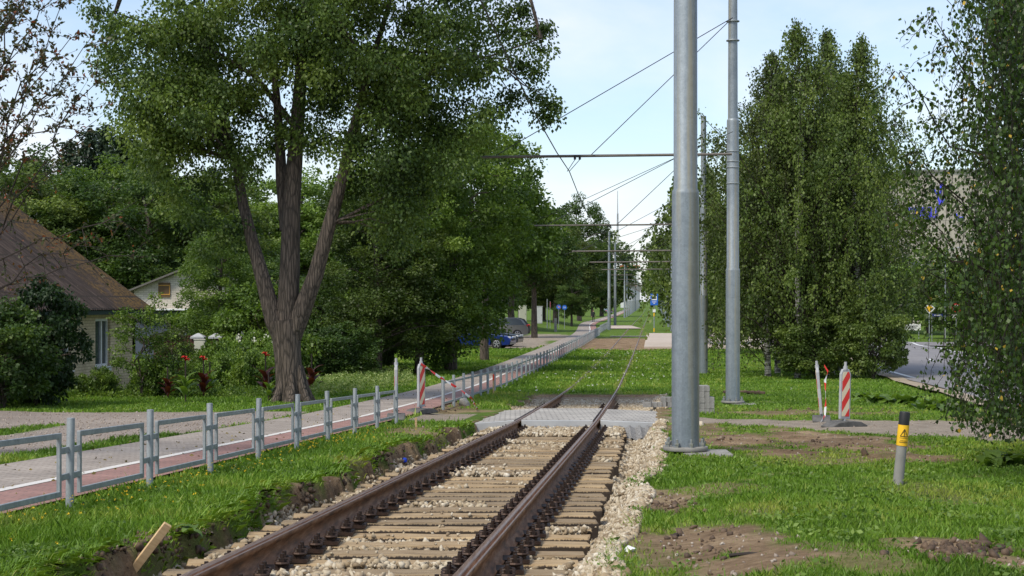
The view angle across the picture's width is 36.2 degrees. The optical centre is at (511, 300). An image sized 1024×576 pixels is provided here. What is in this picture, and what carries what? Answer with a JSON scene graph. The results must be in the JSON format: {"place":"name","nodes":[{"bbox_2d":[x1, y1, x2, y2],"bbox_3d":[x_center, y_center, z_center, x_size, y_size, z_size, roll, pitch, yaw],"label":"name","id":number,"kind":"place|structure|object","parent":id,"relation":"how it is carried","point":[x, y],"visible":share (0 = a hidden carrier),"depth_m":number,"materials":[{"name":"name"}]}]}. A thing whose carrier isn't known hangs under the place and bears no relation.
{"place":"outdoors","nodes":[
{"label":"outdoors","id":0,"kind":"place"},
{"bbox_2d":[0,312,623,512],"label":"cycle path","id":1,"kind":"structure","parent":0,"point":[11,495],"depth_m":17.83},
{"bbox_2d":[0,314,617,490],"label":"path line","id":2,"kind":"object","parent":1,"relation":"on","point":[50,479],"visible":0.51,"depth_m":19.32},
{"bbox_2d":[0,302,1023,575],"bbox_3d":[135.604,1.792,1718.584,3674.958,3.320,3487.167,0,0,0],"label":"ground","id":3,"kind":"structure","parent":0,"point":[768,546],"depth_m":20.38,"materials":[{"name":"soil"}]},
{"bbox_2d":[0,295,65,407],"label":"lilac bush","id":4,"kind":"object","parent":3,"relation":"on","point":[16,381],"visible":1,"depth_m":34.16,"materials":[{"name":"green plant"}]},
{"bbox_2d":[0,142,85,229],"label":"broadleaf tree","id":5,"kind":"object","parent":3,"relation":"on","point":[42,158],"visible":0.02,"depth_m":87.74,"materials":[{"name":"green plant"}]},
{"bbox_2d":[2,272,95,405],"bbox_3d":[-11.057,0.988,36.475,2.797,3.342,2.500,0,0,0],"label":"lilac bush","id":6,"kind":"object","parent":3,"relation":"on","point":[63,326],"visible":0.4,"depth_m":36.25,"materials":[{"name":"green plant"}]},
{"bbox_2d":[0,159,102,269],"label":"broadleaf tree","id":7,"kind":"object","parent":3,"relation":"on","point":[70,209],"visible":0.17,"depth_m":81.20,"materials":[{"name":"green plant"}]},
{"bbox_2d":[53,138,80,183],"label":"spruce tree","id":8,"kind":"object","parent":3,"relation":"on","point":[67,156],"visible":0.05,"depth_m":103.62,"materials":[{"name":"green plant"}]},
{"bbox_2d":[11,166,137,285],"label":"broadleaf tree","id":9,"kind":"object","parent":3,"relation":"on","point":[80,189],"visible":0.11,"depth_m":82.34,"materials":[{"name":"green plant"}]},
{"bbox_2d":[0,193,150,388],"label":"brick house","id":10,"kind":"structure","parent":3,"relation":"on","point":[96,293],"depth_m":47.63,"materials":[{"name":"stone"}]},
{"bbox_2d":[95,318,111,370],"bbox_3d":[-12.451,1.337,47.513,0.255,1.595,1.380,0,0,5],"label":"window","id":11,"kind":"structure","parent":10,"relation":"in","point":[100,324],"depth_m":47.63,"materials":[{"name":"glass"}]},
{"bbox_2d":[0,0,162,305],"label":"apple tree","id":12,"kind":"object","parent":3,"relation":"on","point":[7,20],"visible":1,"depth_m":17.41,"materials":[{"name":"plant"}]},
{"bbox_2d":[68,127,105,181],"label":"spruce tree","id":13,"kind":"object","parent":3,"relation":"on","point":[88,139],"visible":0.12,"depth_m":99.64,"materials":[{"name":"green plant"}]},
{"bbox_2d":[30,177,160,324],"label":"broadleaf tree","id":14,"kind":"object","parent":3,"relation":"on","point":[102,233],"visible":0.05,"depth_m":84.21,"materials":[{"name":"green plant"}]},
{"bbox_2d":[73,365,121,393],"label":"garden bush","id":15,"kind":"object","parent":3,"relation":"on","point":[105,378],"visible":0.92,"depth_m":40.39,"materials":[{"name":"green plant"}]},
{"bbox_2d":[61,151,166,233],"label":"broadleaf tree","id":16,"kind":"object","parent":3,"relation":"on","point":[115,175],"visible":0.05,"depth_m":90.05,"materials":[{"name":"green plant"}]},
{"bbox_2d":[100,134,138,337],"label":"spruce tree","id":17,"kind":"object","parent":3,"relation":"on","point":[113,150],"visible":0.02,"depth_m":95.66,"materials":[{"name":"green plant"}]},
{"bbox_2d":[66,169,219,293],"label":"broadleaf tree","id":18,"kind":"object","parent":3,"relation":"on","point":[125,263],"visible":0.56,"depth_m":81.94,"materials":[{"name":"green plant"}]},
{"bbox_2d":[106,290,181,395],"bbox_3d":[-9.644,1.187,40.943,2.043,2.946,1.603,0,0,0],"label":"young bush","id":19,"kind":"object","parent":3,"relation":"on","point":[157,340],"visible":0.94,"depth_m":40.89,"materials":[{"name":"green plant"}]},
{"bbox_2d":[133,522,170,572],"bbox_3d":[-2.368,1.621,10.206,0.055,0.420,0.030,36,6,-21],"label":"timber offcut","id":20,"kind":"object","parent":3,"relation":"on","point":[152,544],"visible":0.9,"depth_m":10.19,"materials":[{"name":"brown wood"}]},
{"bbox_2d":[133,355,198,396],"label":"garden bush","id":21,"kind":"object","parent":3,"relation":"on","point":[151,380],"visible":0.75,"depth_m":41.09,"materials":[{"name":"green plant"}]},
{"bbox_2d":[63,382,275,397],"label":"bed edge plants","id":22,"kind":"object","parent":3,"relation":"on","point":[218,390],"visible":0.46,"depth_m":41.32,"materials":[{"name":"green plant"}]},
{"bbox_2d":[151,316,196,383],"bbox_3d":[-9.371,1.524,43.058,1.320,2.327,1.682,0,0,-25],"label":"young bush","id":23,"kind":"object","parent":3,"relation":"on","point":[170,349],"visible":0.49,"depth_m":42.96,"materials":[{"name":"green plant"}]},
{"bbox_2d":[129,269,238,358],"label":"brick house","id":24,"kind":"structure","parent":3,"relation":"on","point":[167,285],"depth_m":76.00,"materials":[{"name":"paint"}]},
{"bbox_2d":[108,175,273,278],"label":"broadleaf tree","id":25,"kind":"object","parent":3,"relation":"on","point":[216,199],"visible":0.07,"depth_m":87.05,"materials":[{"name":"green plant"}]},
{"bbox_2d":[0,384,397,510],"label":"railing","id":26,"kind":"object","parent":3,"relation":"on","point":[70,449],"visible":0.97,"depth_m":15.22,"materials":[{"name":"metal"}]},
{"bbox_2d":[183,337,245,384],"bbox_3d":[-9.503,2.107,51.358,1.941,1.868,2.650,0,0,37],"label":"garden bush","id":27,"kind":"object","parent":3,"relation":"on","point":[209,349],"visible":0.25,"depth_m":50.93,"materials":[{"name":"green plant"}]},
{"bbox_2d":[152,165,280,285],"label":"broadleaf tree","id":28,"kind":"object","parent":3,"relation":"on","point":[233,203],"visible":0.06,"depth_m":89.25,"materials":[{"name":"green plant"}]},
{"bbox_2d":[172,228,263,344],"bbox_3d":[-11.412,0.039,62.248,4.203,5.764,4.118,0,0,-17],"label":"garden tree","id":29,"kind":"object","parent":3,"relation":"on","point":[213,302],"visible":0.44,"depth_m":61.34,"materials":[{"name":"green plant"}]},
{"bbox_2d":[200,349,247,386],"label":"garden bush","id":30,"kind":"object","parent":3,"relation":"on","point":[221,364],"visible":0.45,"depth_m":49.07,"materials":[{"name":"green plant"}]},
{"bbox_2d":[223,328,271,356],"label":"garden bush","id":31,"kind":"object","parent":3,"relation":"on","point":[249,338],"visible":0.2,"depth_m":57.20,"materials":[{"name":"green plant"}]},
{"bbox_2d":[224,349,275,389],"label":"garden bush","id":32,"kind":"object","parent":3,"relation":"on","point":[247,372],"visible":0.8,"depth_m":46.30,"materials":[{"name":"green plant"}]},
{"bbox_2d":[208,277,305,344],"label":"garden tree","id":33,"kind":"object","parent":3,"relation":"on","point":[233,317],"visible":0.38,"depth_m":59.37,"materials":[{"name":"green plant"}]},
{"bbox_2d":[213,166,317,267],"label":"broadleaf tree","id":34,"kind":"object","parent":3,"relation":"on","point":[264,188],"visible":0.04,"depth_m":98.07,"materials":[{"name":"green plant"}]},
{"bbox_2d":[235,331,323,373],"bbox_3d":[-7.960,1.918,54.154,3.180,2.242,2.329,0,0,6],"label":"garden bush","id":35,"kind":"object","parent":3,"relation":"on","point":[307,350],"visible":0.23,"depth_m":53.69,"materials":[{"name":"green plant"}]},
{"bbox_2d":[248,166,352,289],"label":"broadleaf tree","id":36,"kind":"object","parent":3,"relation":"on","point":[307,243],"visible":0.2,"depth_m":96.44,"materials":[{"name":"green plant"}]},
{"bbox_2d":[0,310,623,487],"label":"footpath","id":37,"kind":"structure","parent":3,"relation":"on","point":[43,468],"depth_m":22.27,"materials":[{"name":"asphalt"}]},
{"bbox_2d":[265,269,365,335],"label":"garden tree","id":38,"kind":"object","parent":3,"relation":"on","point":[326,292],"visible":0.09,"depth_m":61.25,"materials":[{"name":"green plant"}]},
{"bbox_2d":[76,0,567,402],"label":"lime tree","id":39,"kind":"object","parent":3,"relation":"on","point":[385,82],"visible":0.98,"depth_m":37.01,"materials":[{"name":"green plant"}]},
{"bbox_2d":[302,320,384,375],"bbox_3d":[-6.005,1.776,55.054,3.048,2.181,3.411,0,0,33],"label":"bush","id":40,"kind":"object","parent":3,"relation":"on","point":[344,338],"visible":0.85,"depth_m":54.57,"materials":[{"name":"green plant"}]},
{"bbox_2d":[201,561,515,575],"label":"wooden sleeper","id":41,"kind":"object","parent":3,"relation":"on","point":[263,569],"visible":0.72,"depth_m":9.70,"materials":[{"name":"brown wood"}]},
{"bbox_2d":[307,365,415,395],"bbox_3d":[-4.911,2.490,50.499,3.697,0.658,18.916,0,0,0],"label":"flower bed","id":42,"kind":"object","parent":3,"relation":"on","point":[349,381],"visible":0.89,"depth_m":48.08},
{"bbox_2d":[162,550,572,575],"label":"wooden sleeper","id":43,"kind":"object","parent":3,"relation":"on","point":[283,560],"visible":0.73,"depth_m":10.26,"materials":[{"name":"brown wood"}]},
{"bbox_2d":[186,541,578,569],"bbox_3d":[-0.884,1.824,10.801,2.735,0.302,0.221,0,0,0],"label":"wooden sleeper","id":44,"kind":"object","parent":3,"relation":"on","point":[300,557],"visible":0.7,"depth_m":10.74,"materials":[{"name":"brown wood"}]},
{"bbox_2d":[302,179,470,369],"bbox_3d":[-4.641,-0.766,58.140,5.558,7.360,5.447,0,0,23],"label":"broadleaf tree","id":45,"kind":"object","parent":3,"relation":"on","point":[370,309],"visible":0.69,"depth_m":57.31,"materials":[{"name":"green plant"}]},
{"bbox_2d":[204,533,584,561],"bbox_3d":[-0.846,1.843,11.317,2.736,0.302,0.221,0,0,1],"label":"wooden sleeper","id":46,"kind":"object","parent":3,"relation":"on","point":[317,548],"visible":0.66,"depth_m":11.24,"materials":[{"name":"brown wood"}]},
{"bbox_2d":[230,525,590,555],"bbox_3d":[-0.770,1.862,11.848,2.720,0.302,0.222,0,0,0],"label":"wooden sleeper","id":47,"kind":"object","parent":3,"relation":"on","point":[332,540],"visible":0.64,"depth_m":11.77,"materials":[{"name":"brown wood"}]},
{"bbox_2d":[153,393,671,575],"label":"ballast stones","id":48,"kind":"object","parent":3,"relation":"on","point":[638,454],"visible":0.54,"depth_m":14.87,"materials":[{"name":"gravel"}]},
{"bbox_2d":[344,138,487,372],"bbox_3d":[-3.715,-1.690,60.351,5.646,9.309,5.762,0,0,21],"label":"broadleaf tree","id":49,"kind":"object","parent":3,"relation":"on","point":[458,244],"visible":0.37,"depth_m":59.24,"materials":[{"name":"green plant"}]},
{"bbox_2d":[246,517,590,543],"bbox_3d":[-0.738,1.883,12.418,2.735,0.302,0.222,0,0,1],"label":"wooden sleeper","id":50,"kind":"object","parent":3,"relation":"on","point":[345,530],"visible":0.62,"depth_m":12.34,"materials":[{"name":"brown wood"}]},
{"bbox_2d":[407,357,437,413],"bbox_3d":[-1.900,1.770,32.700,0.340,1.170,0.800,0,0,32],"label":"warning beacon","id":51,"kind":"object","parent":3,"relation":"on","point":[420,386],"visible":0.87,"depth_m":32.62,"materials":[{"name":"plastic"}]},
{"bbox_2d":[260,511,592,540],"bbox_3d":[-0.702,1.903,12.954,2.745,0.302,0.222,0,0,0],"label":"wooden sleeper","id":52,"kind":"object","parent":3,"relation":"on","point":[360,524],"visible":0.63,"depth_m":12.87,"materials":[{"name":"brown wood"}]},
{"bbox_2d":[281,505,598,539],"bbox_3d":[-0.617,1.922,13.490,2.724,0.302,0.222,0,0,0],"label":"wooden sleeper","id":53,"kind":"object","parent":3,"relation":"on","point":[372,518],"visible":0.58,"depth_m":13.40,"materials":[{"name":"brown wood"}]},
{"bbox_2d":[345,116,543,370],"bbox_3d":[-2.599,-2.316,62.877,6.771,10.660,8.420,0,0,44],"label":"broadleaf tree","id":54,"kind":"object","parent":3,"relation":"on","point":[487,262],"visible":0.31,"depth_m":62.14,"materials":[{"name":"green plant"}]},
{"bbox_2d":[293,499,596,519],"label":"wooden sleeper","id":55,"kind":"object","parent":3,"relation":"on","point":[383,512],"visible":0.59,"depth_m":13.98,"materials":[{"name":"brown wood"}]},
{"bbox_2d":[308,494,601,525],"bbox_3d":[-0.532,1.962,14.599,2.736,0.302,0.221,0,0,0],"label":"wooden sleeper","id":56,"kind":"object","parent":3,"relation":"on","point":[393,506],"visible":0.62,"depth_m":14.51,"materials":[{"name":"brown wood"}]},
{"bbox_2d":[321,489,602,517],"bbox_3d":[-0.487,1.980,15.097,2.720,0.302,0.222,0,0,0],"label":"wooden sleeper","id":57,"kind":"object","parent":3,"relation":"on","point":[401,496],"visible":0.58,"depth_m":15.03,"materials":[{"name":"brown wood"}]},
{"bbox_2d":[335,485,606,506],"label":"wooden sleeper","id":58,"kind":"object","parent":3,"relation":"on","point":[411,497],"visible":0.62,"depth_m":15.62,"materials":[{"name":"brown wood"}]},
{"bbox_2d":[339,480,604,497],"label":"wooden sleeper","id":59,"kind":"object","parent":3,"relation":"on","point":[417,486],"visible":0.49,"depth_m":16.10,"materials":[{"name":"brown wood"}]},
{"bbox_2d":[180,310,644,575],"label":"tram rail","id":60,"kind":"object","parent":59,"relation":"on","point":[247,560],"visible":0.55,"depth_m":12.63,"materials":[{"name":"metal"}]},
{"bbox_2d":[354,477,610,503],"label":"wooden sleeper","id":61,"kind":"object","parent":3,"relation":"on","point":[426,487],"visible":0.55,"depth_m":16.65,"materials":[{"name":"brown wood"}]},
{"bbox_2d":[361,473,607,488],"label":"wooden sleeper","id":62,"kind":"object","parent":3,"relation":"on","point":[432,478],"visible":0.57,"depth_m":17.19,"materials":[{"name":"brown wood"}]},
{"bbox_2d":[372,470,612,494],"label":"wooden sleeper","id":63,"kind":"object","parent":3,"relation":"on","point":[442,481],"visible":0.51,"depth_m":17.73,"materials":[{"name":"brown wood"}]},
{"bbox_2d":[378,466,609,480],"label":"wooden sleeper","id":64,"kind":"object","parent":3,"relation":"on","point":[447,475],"visible":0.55,"depth_m":18.27,"materials":[{"name":"brown wood"}]},
{"bbox_2d":[428,129,569,359],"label":"broadleaf tree","id":65,"kind":"object","parent":3,"relation":"on","point":[534,256],"visible":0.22,"depth_m":75.10,"materials":[{"name":"green plant"}]},
{"bbox_2d":[403,457,613,479],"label":"wooden sleeper","id":66,"kind":"object","parent":3,"relation":"on","point":[462,461],"visible":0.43,"depth_m":19.91,"materials":[{"name":"brown wood"}]},
{"bbox_2d":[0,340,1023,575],"bbox_3d":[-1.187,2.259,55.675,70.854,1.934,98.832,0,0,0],"label":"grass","id":67,"kind":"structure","parent":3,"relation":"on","point":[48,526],"depth_m":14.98,"materials":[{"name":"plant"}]},
{"bbox_2d":[0,390,1023,575],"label":"weeds","id":68,"kind":"object","parent":3,"relation":"on","point":[1007,530],"visible":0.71,"depth_m":12.59,"materials":[{"name":"green plant"}]},
{"bbox_2d":[0,411,1023,575],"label":"loose pebbles","id":69,"kind":"object","parent":3,"relation":"on","point":[790,553],"visible":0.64,"depth_m":24.31,"materials":[{"name":"stone"}]},
{"bbox_2d":[410,455,618,476],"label":"wooden sleeper","id":70,"kind":"object","parent":3,"relation":"on","point":[615,467],"visible":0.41,"depth_m":20.43,"materials":[{"name":"brown wood"}]},
{"bbox_2d":[413,452,616,464],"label":"wooden sleeper","id":71,"kind":"object","parent":3,"relation":"on","point":[472,456],"visible":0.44,"depth_m":21.01,"materials":[{"name":"brown wood"}]},
{"bbox_2d":[441,327,599,409],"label":"railing","id":72,"kind":"object","parent":3,"relation":"on","point":[564,348],"visible":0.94,"depth_m":51.99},
{"bbox_2d":[45,390,1023,575],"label":"soil clods","id":73,"kind":"object","parent":3,"relation":"on","point":[947,547],"visible":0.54,"depth_m":10.34,"materials":[{"name":"soil"}]},
{"bbox_2d":[492,205,590,337],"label":"broadleaf tree","id":74,"kind":"object","parent":3,"relation":"on","point":[575,259],"visible":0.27,"depth_m":124.30,"materials":[{"name":"green plant"}]},
{"bbox_2d":[518,226,607,323],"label":"broadleaf tree","id":75,"kind":"object","parent":3,"relation":"on","point":[550,294],"visible":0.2,"depth_m":188.76,"materials":[{"name":"green plant"}]},
{"bbox_2d":[475,408,657,439],"bbox_3d":[0.698,2.526,32.625,5.341,0.439,5.950,0,0,0],"label":"track crossing","id":76,"kind":"object","parent":3,"relation":"on","point":[636,424],"visible":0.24,"depth_m":30.90,"materials":[{"name":"concrete"}]},
{"bbox_2d":[553,276,592,326],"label":"broadleaf tree","id":77,"kind":"object","parent":3,"relation":"on","point":[572,303],"visible":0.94,"depth_m":184.37,"materials":[{"name":"green plant"}]},
{"bbox_2d":[556,192,619,320],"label":"broadleaf tree","id":78,"kind":"object","parent":3,"relation":"on","point":[597,219],"visible":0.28,"depth_m":233.87,"materials":[{"name":"green plant"}]},
{"bbox_2d":[583,226,641,316],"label":"broadleaf tree","id":79,"kind":"object","parent":3,"relation":"on","point":[625,256],"visible":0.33,"depth_m":327.66,"materials":[{"name":"green plant"}]},
{"bbox_2d":[632,176,673,326],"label":"weeping birch","id":80,"kind":"object","parent":3,"relation":"on","point":[655,243],"visible":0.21,"depth_m":159.69,"materials":[{"name":"green plant"}]},
{"bbox_2d":[642,165,725,343],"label":"weeping birch","id":81,"kind":"object","parent":3,"relation":"on","point":[660,282],"visible":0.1,"depth_m":104.49,"materials":[{"name":"green plant"}]},
{"bbox_2d":[663,0,732,456],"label":"tram pole","id":82,"kind":"object","parent":3,"relation":"on","point":[685,315],"visible":0.94,"depth_m":20.02,"materials":[{"name":"metal"}]},
{"bbox_2d":[699,116,707,373],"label":"tram pole","id":83,"kind":"object","parent":3,"relation":"on","point":[703,337],"visible":0.61,"depth_m":65.88,"materials":[{"name":"metal"}]},
{"bbox_2d":[534,146,699,253],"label":"cross span","id":84,"kind":"object","parent":83,"relation":"attached to","point":[607,225],"visible":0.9,"depth_m":66.13,"materials":[{"name":"grey metal"}]},
{"bbox_2d":[644,333,763,348],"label":"tram platform","id":85,"kind":"structure","parent":3,"relation":"on","point":[658,340],"depth_m":108.92,"materials":[{"name":"concrete"}]},
{"bbox_2d":[670,160,759,350],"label":"weeping birch","id":86,"kind":"object","parent":3,"relation":"on","point":[710,308],"visible":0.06,"depth_m":87.24,"materials":[{"name":"green plant"}]},
{"bbox_2d":[721,0,755,404],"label":"tram pole","id":87,"kind":"object","parent":3,"relation":"on","point":[732,328],"visible":0.95,"depth_m":38.95,"materials":[{"name":"metal"}]},
{"bbox_2d":[477,17,732,224],"bbox_3d":[2.265,-5.026,51.384,6.321,3.868,26.036,0,0,0],"label":"cross span","id":88,"kind":"object","parent":87,"relation":"attached to","point":[605,155],"visible":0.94,"depth_m":38.51,"materials":[{"name":"black metal"}]},
{"bbox_2d":[480,0,641,288],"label":"contact wire","id":89,"kind":"object","parent":88,"relation":"hanging from","point":[485,10],"visible":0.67,"depth_m":25.07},
{"bbox_2d":[661,50,864,376],"bbox_3d":[10.117,-3.467,63.045,8.159,13.434,7.833,0,0,0],"label":"weeping birch","id":90,"kind":"object","parent":3,"relation":"on","point":[766,346],"visible":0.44,"depth_m":62.31,"materials":[{"name":"green plant"}]},
{"bbox_2d":[699,67,876,372],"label":"weeping birch","id":91,"kind":"object","parent":3,"relation":"on","point":[776,368],"visible":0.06,"depth_m":65.77,"materials":[{"name":"green plant"}]},
{"bbox_2d":[697,17,911,378],"bbox_3d":[10.960,-3.912,60.843,8.923,14.340,8.710,0,0,33],"label":"weeping birch","id":92,"kind":"object","parent":3,"relation":"on","point":[801,86],"visible":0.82,"depth_m":60.24,"materials":[{"name":"green plant"}]},
{"bbox_2d":[769,308,860,378],"bbox_3d":[11.754,1.728,59.966,3.753,2.937,3.353,0,0,0],"label":"bush","id":93,"kind":"object","parent":3,"relation":"on","point":[823,355],"visible":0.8,"depth_m":59.38,"materials":[{"name":"green plant"}]},
{"bbox_2d":[720,25,935,374],"bbox_3d":[13.135,-4.005,63.795,8.245,14.568,8.589,0,0,-25],"label":"weeping birch","id":94,"kind":"object","parent":3,"relation":"on","point":[828,49],"visible":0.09,"depth_m":63.11,"materials":[{"name":"green plant"}]},
{"bbox_2d":[821,362,866,426],"bbox_3d":[5.980,1.683,28.160,0.800,1.170,0.340,0,0,-28],"label":"warning beacon","id":95,"kind":"object","parent":3,"relation":"on","point":[844,391],"visible":0.98,"depth_m":28.12,"materials":[{"name":"plastic"}]},
{"bbox_2d":[747,68,945,371],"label":"weeping birch","id":96,"kind":"object","parent":3,"relation":"on","point":[931,199],"visible":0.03,"depth_m":66.65,"materials":[{"name":"green plant"}]},
{"bbox_2d":[757,32,968,376],"bbox_3d":[13.925,-3.724,61.977,8.536,13.937,8.745,0,0,-9],"label":"weeping birch","id":97,"kind":"object","parent":3,"relation":"on","point":[858,77],"visible":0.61,"depth_m":61.13,"materials":[{"name":"green plant"}]},
{"bbox_2d":[828,293,912,378],"bbox_3d":[13.632,1.413,59.089,3.048,3.518,3.411,0,0,-25],"label":"bush","id":98,"kind":"object","parent":3,"relation":"on","point":[890,353],"visible":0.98,"depth_m":58.53,"materials":[{"name":"green plant"}]},
{"bbox_2d":[893,411,909,484],"bbox_3d":[3.456,1.357,13.898,0.098,0.748,0.103,5,0,0],"label":"marker post","id":99,"kind":"object","parent":3,"relation":"on","point":[902,442],"visible":0.97,"depth_m":13.86,"materials":[{"name":"plastic"}]},
{"bbox_2d":[887,243,958,334],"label":"broadleaf tree","id":100,"kind":"object","parent":3,"relation":"on","point":[916,318],"visible":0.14,"depth_m":140.01,"materials":[{"name":"green plant"}]},
{"bbox_2d":[866,0,1023,449],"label":"weeping birch","id":101,"kind":"object","parent":3,"relation":"on","point":[1002,300],"visible":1,"depth_m":16.59,"materials":[{"name":"green plant"}]},
{"bbox_2d":[907,254,986,336],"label":"broadleaf tree","id":102,"kind":"object","parent":3,"relation":"on","point":[938,288],"visible":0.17,"depth_m":124.67,"materials":[{"name":"green plant"}]},
{"bbox_2d":[876,169,1023,323],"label":"apartment block","id":103,"kind":"structure","parent":3,"relation":"on","point":[946,220],"depth_m":210.00,"materials":[{"name":"concrete"}]},
{"bbox_2d":[972,449,1023,466],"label":"burdock plant","id":104,"kind":"object","parent":3,"relation":"on","point":[990,457],"visible":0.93,"depth_m":17.99,"materials":[{"name":"green plant"}]},
{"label":"wooden sleeper","id":105,"kind":"object","parent":3,"relation":"on","visible":0},
{"bbox_2d":[453,310,649,575],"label":"tram rail","id":106,"kind":"object","parent":105,"relation":"on","point":[485,558],"visible":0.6,"depth_m":12.80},
{"bbox_2d":[0,0,1023,301],"label":"sky","id":107,"kind":"structure","parent":0,"point":[604,43],"materials":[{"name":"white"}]},
{"bbox_2d":[871,339,1018,399],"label":"road","id":108,"kind":"structure","parent":0,"point":[916,365],"depth_m":72.09,"materials":[{"name":"asphalt"}]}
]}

